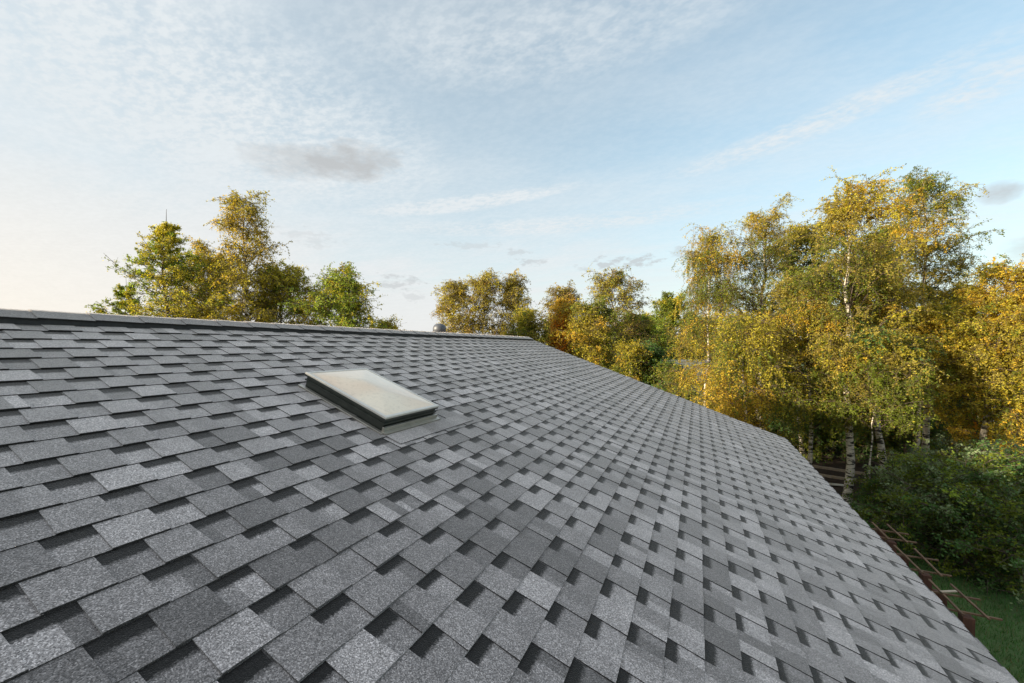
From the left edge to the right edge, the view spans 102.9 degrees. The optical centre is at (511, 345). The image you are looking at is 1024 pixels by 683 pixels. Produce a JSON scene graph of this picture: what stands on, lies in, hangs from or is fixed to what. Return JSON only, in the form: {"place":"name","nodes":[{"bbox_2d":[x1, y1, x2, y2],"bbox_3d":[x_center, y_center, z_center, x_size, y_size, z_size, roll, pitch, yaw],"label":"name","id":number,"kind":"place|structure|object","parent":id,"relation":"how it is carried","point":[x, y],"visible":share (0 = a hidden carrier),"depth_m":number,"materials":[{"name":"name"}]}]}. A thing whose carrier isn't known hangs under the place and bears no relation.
{"place":"outdoors","nodes":[
{"label":"outdoors","id":0,"kind":"place"},
{"bbox_2d":[0,308,1018,682],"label":"house","id":1,"kind":"structure","parent":0,"point":[186,500],"depth_m":1.83,"materials":[{"name":"grey asphalt"}]},
{"bbox_2d":[0,0,1023,346],"label":"sky","id":2,"kind":"structure","parent":0,"point":[417,145],"materials":[{"name":"blue"}]},
{"bbox_2d":[682,351,1023,682],"bbox_3d":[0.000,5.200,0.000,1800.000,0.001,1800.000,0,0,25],"label":"ground","id":3,"kind":"structure","parent":0,"point":[1004,644],"depth_m":8.11,"materials":[{"name":"green plant"}]},
{"bbox_2d":[85,283,143,315],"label":"spruce tree","id":4,"kind":"object","parent":3,"relation":"on","point":[121,294],"visible":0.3,"depth_m":17.68,"materials":[{"name":"green plant"}]},
{"bbox_2d":[89,209,234,319],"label":"spruce tree","id":5,"kind":"object","parent":3,"relation":"on","point":[166,235],"visible":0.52,"depth_m":16.55,"materials":[{"name":"green plant"}]},
{"bbox_2d":[136,235,252,320],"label":"birch tree","id":6,"kind":"object","parent":3,"relation":"on","point":[200,247],"visible":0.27,"depth_m":18.39,"materials":[{"name":"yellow plant"}]},
{"bbox_2d":[181,188,295,323],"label":"birch tree","id":7,"kind":"object","parent":3,"relation":"on","point":[232,218],"visible":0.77,"depth_m":17.11,"materials":[{"name":"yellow plant"}]},
{"bbox_2d":[215,257,325,324],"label":"birch tree","id":8,"kind":"object","parent":3,"relation":"on","point":[290,282],"visible":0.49,"depth_m":18.26,"materials":[{"name":"green plant"}]},
{"bbox_2d":[279,261,400,329],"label":"deciduous tree","id":9,"kind":"object","parent":3,"relation":"on","point":[342,299],"visible":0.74,"depth_m":17.41,"materials":[{"name":"green plant"}]},
{"bbox_2d":[374,314,406,329],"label":"deciduous tree","id":10,"kind":"object","parent":3,"relation":"on","point":[388,322],"visible":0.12,"depth_m":22.74,"materials":[{"name":"green plant"}]},
{"bbox_2d":[431,277,488,333],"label":"birch tree","id":11,"kind":"object","parent":3,"relation":"on","point":[452,297],"visible":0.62,"depth_m":26.53,"materials":[{"name":"yellow plant"}]},
{"bbox_2d":[452,268,510,334],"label":"birch tree","id":12,"kind":"object","parent":3,"relation":"on","point":[482,291],"visible":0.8,"depth_m":26.15,"materials":[{"name":"yellow plant"}]},
{"bbox_2d":[490,268,542,336],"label":"birch tree","id":13,"kind":"object","parent":3,"relation":"on","point":[511,284],"visible":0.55,"depth_m":26.42,"materials":[{"name":"yellow plant"}]},
{"bbox_2d":[505,303,552,346],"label":"deciduous tree","id":14,"kind":"object","parent":3,"relation":"on","point":[533,328],"visible":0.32,"depth_m":23.50,"materials":[{"name":"green plant"}]},
{"bbox_2d":[540,295,585,357],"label":"maple tree","id":15,"kind":"object","parent":3,"relation":"on","point":[562,313],"visible":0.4,"depth_m":23.69,"materials":[{"name":"orange plant"}]},
{"bbox_2d":[538,279,588,359],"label":"birch tree","id":16,"kind":"object","parent":3,"relation":"on","point":[566,292],"visible":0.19,"depth_m":25.36,"materials":[{"name":"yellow plant"}]},
{"bbox_2d":[538,312,592,359],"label":"distant tree","id":17,"kind":"object","parent":3,"relation":"on","point":[544,340],"visible":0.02,"depth_m":37.70,"materials":[{"name":"green plant"}]},
{"bbox_2d":[550,296,626,370],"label":"deciduous tree","id":18,"kind":"object","parent":3,"relation":"on","point":[590,316],"visible":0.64,"depth_m":20.48,"materials":[{"name":"yellow plant"}]},
{"bbox_2d":[566,265,672,365],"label":"birch tree","id":19,"kind":"object","parent":3,"relation":"on","point":[608,285],"visible":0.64,"depth_m":23.18,"materials":[{"name":"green plant"}]},
{"bbox_2d":[609,310,674,359],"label":"deciduous tree","id":20,"kind":"object","parent":3,"relation":"on","point":[651,328],"visible":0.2,"depth_m":31.52,"materials":[{"name":"green plant"}]},
{"bbox_2d":[639,310,676,358],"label":"distant tree","id":21,"kind":"object","parent":3,"relation":"on","point":[656,328],"visible":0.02,"depth_m":47.10,"materials":[{"name":"green plant"}]},
{"bbox_2d":[644,291,705,359],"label":"deciduous tree","id":22,"kind":"object","parent":3,"relation":"on","point":[667,312],"visible":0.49,"depth_m":35.38,"materials":[{"name":"green plant"}]},
{"bbox_2d":[662,360,714,403],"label":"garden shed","id":23,"kind":"structure","parent":3,"relation":"on","point":[676,361],"depth_m":29.32,"materials":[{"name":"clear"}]},
{"bbox_2d":[671,313,718,359],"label":"distant tree","id":24,"kind":"object","parent":3,"relation":"on","point":[684,354],"visible":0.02,"depth_m":42.85,"materials":[{"name":"green plant"}]},
{"bbox_2d":[724,310,805,382],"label":"distant tree","id":25,"kind":"object","parent":3,"relation":"on","point":[768,340],"visible":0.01,"depth_m":39.43,"materials":[{"name":"green plant"}]},
{"bbox_2d":[771,393,893,462],"bbox_3d":[14.821,3.907,19.467,4.798,3.508,5.659,0,0,25],"label":"garden shrub","id":26,"kind":"object","parent":3,"relation":"on","point":[841,444],"visible":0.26,"depth_m":18.41,"materials":[{"name":"green plant"}]},
{"bbox_2d":[821,388,906,458],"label":"deciduous tree","id":27,"kind":"object","parent":3,"relation":"on","point":[874,438],"visible":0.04,"depth_m":18.25,"materials":[{"name":"green plant"}]},
{"bbox_2d":[836,430,915,458],"bbox_3d":[17.858,4.174,20.426,5.256,3.410,4.795,0,0,-39],"label":"garden shrub","id":28,"kind":"object","parent":3,"relation":"on","point":[895,449],"visible":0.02,"depth_m":19.08,"materials":[{"name":"green plant"}]},
{"bbox_2d":[843,222,932,457],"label":"birch tree","id":29,"kind":"object","parent":3,"relation":"on","point":[879,231],"visible":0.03,"depth_m":18.45,"materials":[{"name":"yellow plant"}]},
{"bbox_2d":[871,522,916,552],"bbox_3d":[6.480,4.210,6.980,0.554,2.080,0.782,0,0,25],"label":"trellis frame","id":30,"kind":"object","parent":3,"relation":"on","point":[890,542],"visible":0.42,"depth_m":6.86,"materials":[{"name":"brown wood"}]},
{"bbox_2d":[855,395,967,457],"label":"deciduous tree","id":31,"kind":"object","parent":3,"relation":"on","point":[932,443],"visible":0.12,"depth_m":17.21,"materials":[{"name":"green plant"}]},
{"bbox_2d":[893,545,951,590],"bbox_3d":[6.064,4.210,6.059,0.563,2.080,0.882,0,0,25],"label":"trellis frame","id":32,"kind":"object","parent":3,"relation":"on","point":[924,576],"visible":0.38,"depth_m":5.87,"materials":[{"name":"brown wood"}]},
{"bbox_2d":[841,450,1010,553],"bbox_3d":[11.344,4.539,11.389,3.619,2.833,3.521,0,0,25],"label":"garden shrub","id":33,"kind":"object","parent":3,"relation":"on","point":[866,493],"visible":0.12,"depth_m":11.59,"materials":[{"name":"green plant"}]},
{"bbox_2d":[838,439,1023,609],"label":"garden shrub","id":34,"kind":"object","parent":3,"relation":"on","point":[934,488],"visible":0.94,"depth_m":9.34,"materials":[{"name":"green plant"}]},
{"bbox_2d":[928,579,1002,636],"bbox_3d":[5.628,4.197,5.137,0.536,2.107,0.842,0,0,25],"label":"trellis frame","id":35,"kind":"object","parent":3,"relation":"on","point":[966,619],"visible":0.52,"depth_m":4.97,"materials":[{"name":"wood"}]},
{"bbox_2d":[932,381,998,454],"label":"deciduous tree","id":36,"kind":"object","parent":3,"relation":"on","point":[969,424],"visible":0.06,"depth_m":18.18,"materials":[{"name":"green plant"}]},
{"bbox_2d":[927,281,1023,451],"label":"birch tree","id":37,"kind":"object","parent":3,"relation":"on","point":[955,313],"depth_m":19.45,"materials":[{"name":"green plant"}]},
{"bbox_2d":[944,438,1023,540],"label":"garden shrub","id":38,"kind":"object","parent":3,"relation":"on","point":[1013,460],"visible":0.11,"depth_m":10.82,"materials":[{"name":"green plant"}]},
{"bbox_2d":[807,453,899,521],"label":"soil","id":39,"kind":"structure","parent":0,"point":[837,463],"depth_m":17.02,"materials":[{"name":"brown soil"}]},
{"bbox_2d":[609,333,655,381],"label":"birch tree","id":40,"kind":"object","parent":39,"relation":"on","point":[630,355],"visible":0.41,"depth_m":19.03,"materials":[{"name":"yellow plant"}]},
{"bbox_2d":[609,337,680,394],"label":"deciduous tree","id":41,"kind":"object","parent":39,"relation":"on","point":[657,354],"visible":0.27,"depth_m":19.33,"materials":[{"name":"green plant"}]},
{"bbox_2d":[643,357,702,404],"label":"deciduous tree","id":42,"kind":"object","parent":39,"relation":"on","point":[661,364],"visible":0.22,"depth_m":18.58,"materials":[{"name":"green plant"}]},
{"bbox_2d":[652,221,765,421],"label":"birch tree","id":43,"kind":"object","parent":39,"relation":"on","point":[704,281],"visible":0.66,"depth_m":16.29,"materials":[{"name":"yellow plant"}]},
{"bbox_2d":[701,353,772,425],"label":"deciduous tree","id":44,"kind":"object","parent":39,"relation":"on","point":[750,399],"visible":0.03,"depth_m":20.36,"materials":[{"name":"green plant"}]},
{"bbox_2d":[672,309,832,454],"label":"birch tree","id":45,"kind":"object","parent":39,"relation":"on","point":[748,343],"visible":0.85,"depth_m":12.95,"materials":[{"name":"yellow plant"}]},
{"bbox_2d":[687,192,836,429],"bbox_3d":[10.409,-0.505,16.885,5.520,11.537,5.658,0,0,40],"label":"birch tree","id":46,"kind":"object","parent":39,"relation":"on","point":[762,227],"visible":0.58,"depth_m":16.64,"materials":[{"name":"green plant"}]},
{"bbox_2d":[751,410,837,464],"bbox_3d":[13.619,4.268,19.785,4.290,4.039,4.860,0,0,17],"label":"garden shrub","id":47,"kind":"object","parent":39,"relation":"on","point":[816,431],"visible":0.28,"depth_m":18.90,"materials":[{"name":"green plant"}]},
{"bbox_2d":[750,216,851,457],"bbox_3d":[13.332,-0.389,18.689,4.717,11.305,5.200,0,0,25],"label":"birch tree","id":48,"kind":"object","parent":39,"relation":"on","point":[806,230],"visible":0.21,"depth_m":18.51,"materials":[{"name":"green plant"}]},
{"bbox_2d":[749,257,884,464],"bbox_3d":[10.588,1.104,14.459,4.475,8.316,4.110,0,0,-40],"label":"birch tree","id":49,"kind":"object","parent":39,"relation":"on","point":[801,320],"visible":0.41,"depth_m":14.05,"materials":[{"name":"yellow plant"}]},
{"bbox_2d":[829,483,843,485],"bbox_3d":[11.988,5.140,15.133,0.552,0.040,0.160,0,0,19],"label":"loose plank","id":50,"kind":"object","parent":39,"relation":"on","point":[834,484],"visible":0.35,"depth_m":15.07,"materials":[{"name":"grey wood"}]},
{"bbox_2d":[812,465,866,482],"bbox_3d":[12.610,5.080,16.218,2.260,0.300,1.205,0,0,39],"label":"raised bed","id":51,"kind":"object","parent":39,"relation":"on","point":[833,469],"visible":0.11,"depth_m":16.06,"materials":[{"name":"wood"}]},
{"bbox_2d":[763,163,956,507],"bbox_3d":[10.754,-0.072,12.791,5.067,10.679,4.251,0,0,25],"label":"birch tree","id":52,"kind":"object","parent":39,"relation":"on","point":[851,203],"visible":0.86,"depth_m":12.51,"materials":[{"name":"yellow plant"}]},
{"bbox_2d":[801,312,953,508],"bbox_3d":[11.031,2.119,12.272,3.498,6.270,3.272,0,0,-18],"label":"birch tree","id":53,"kind":"object","parent":39,"relation":"on","point":[893,390],"visible":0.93,"depth_m":11.76,"materials":[{"name":"green plant"}]},
{"bbox_2d":[817,248,959,480],"bbox_3d":[12.599,0.910,14.172,4.117,8.694,3.582,0,0,25],"label":"birch tree","id":54,"kind":"object","parent":39,"relation":"on","point":[881,446],"visible":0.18,"depth_m":13.52,"materials":[{"name":"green plant"}]},
{"bbox_2d":[860,166,1004,456],"bbox_3d":[15.658,-0.854,16.003,4.448,12.259,5.007,0,0,-26],"label":"birch tree","id":55,"kind":"object","parent":39,"relation":"on","point":[959,260],"visible":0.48,"depth_m":15.22,"materials":[{"name":"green plant"}]},
{"bbox_2d":[875,294,1021,459],"bbox_3d":[14.421,1.787,13.899,4.217,6.947,3.889,0,0,2],"label":"birch tree","id":56,"kind":"object","parent":39,"relation":"on","point":[933,325],"visible":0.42,"depth_m":13.37,"materials":[{"name":"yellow plant"}]},
{"bbox_2d":[884,443,1022,523],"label":"garden shrub","id":57,"kind":"object","parent":39,"relation":"on","point":[939,466],"visible":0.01,"depth_m":12.45,"materials":[{"name":"green plant"}]},
{"bbox_2d":[897,430,1023,493],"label":"garden shrub","id":58,"kind":"object","parent":39,"relation":"on","point":[973,445],"visible":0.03,"depth_m":13.30,"materials":[{"name":"green plant"}]},
{"bbox_2d":[910,253,1023,451],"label":"birch tree","id":59,"kind":"object","parent":39,"relation":"on","point":[1006,276],"visible":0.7,"depth_m":12.96,"materials":[{"name":"yellow plant"}]},
{"bbox_2d":[938,284,1023,458],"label":"birch tree","id":60,"kind":"object","parent":39,"relation":"on","point":[966,436],"visible":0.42,"depth_m":12.88,"materials":[{"name":"yellow plant"}]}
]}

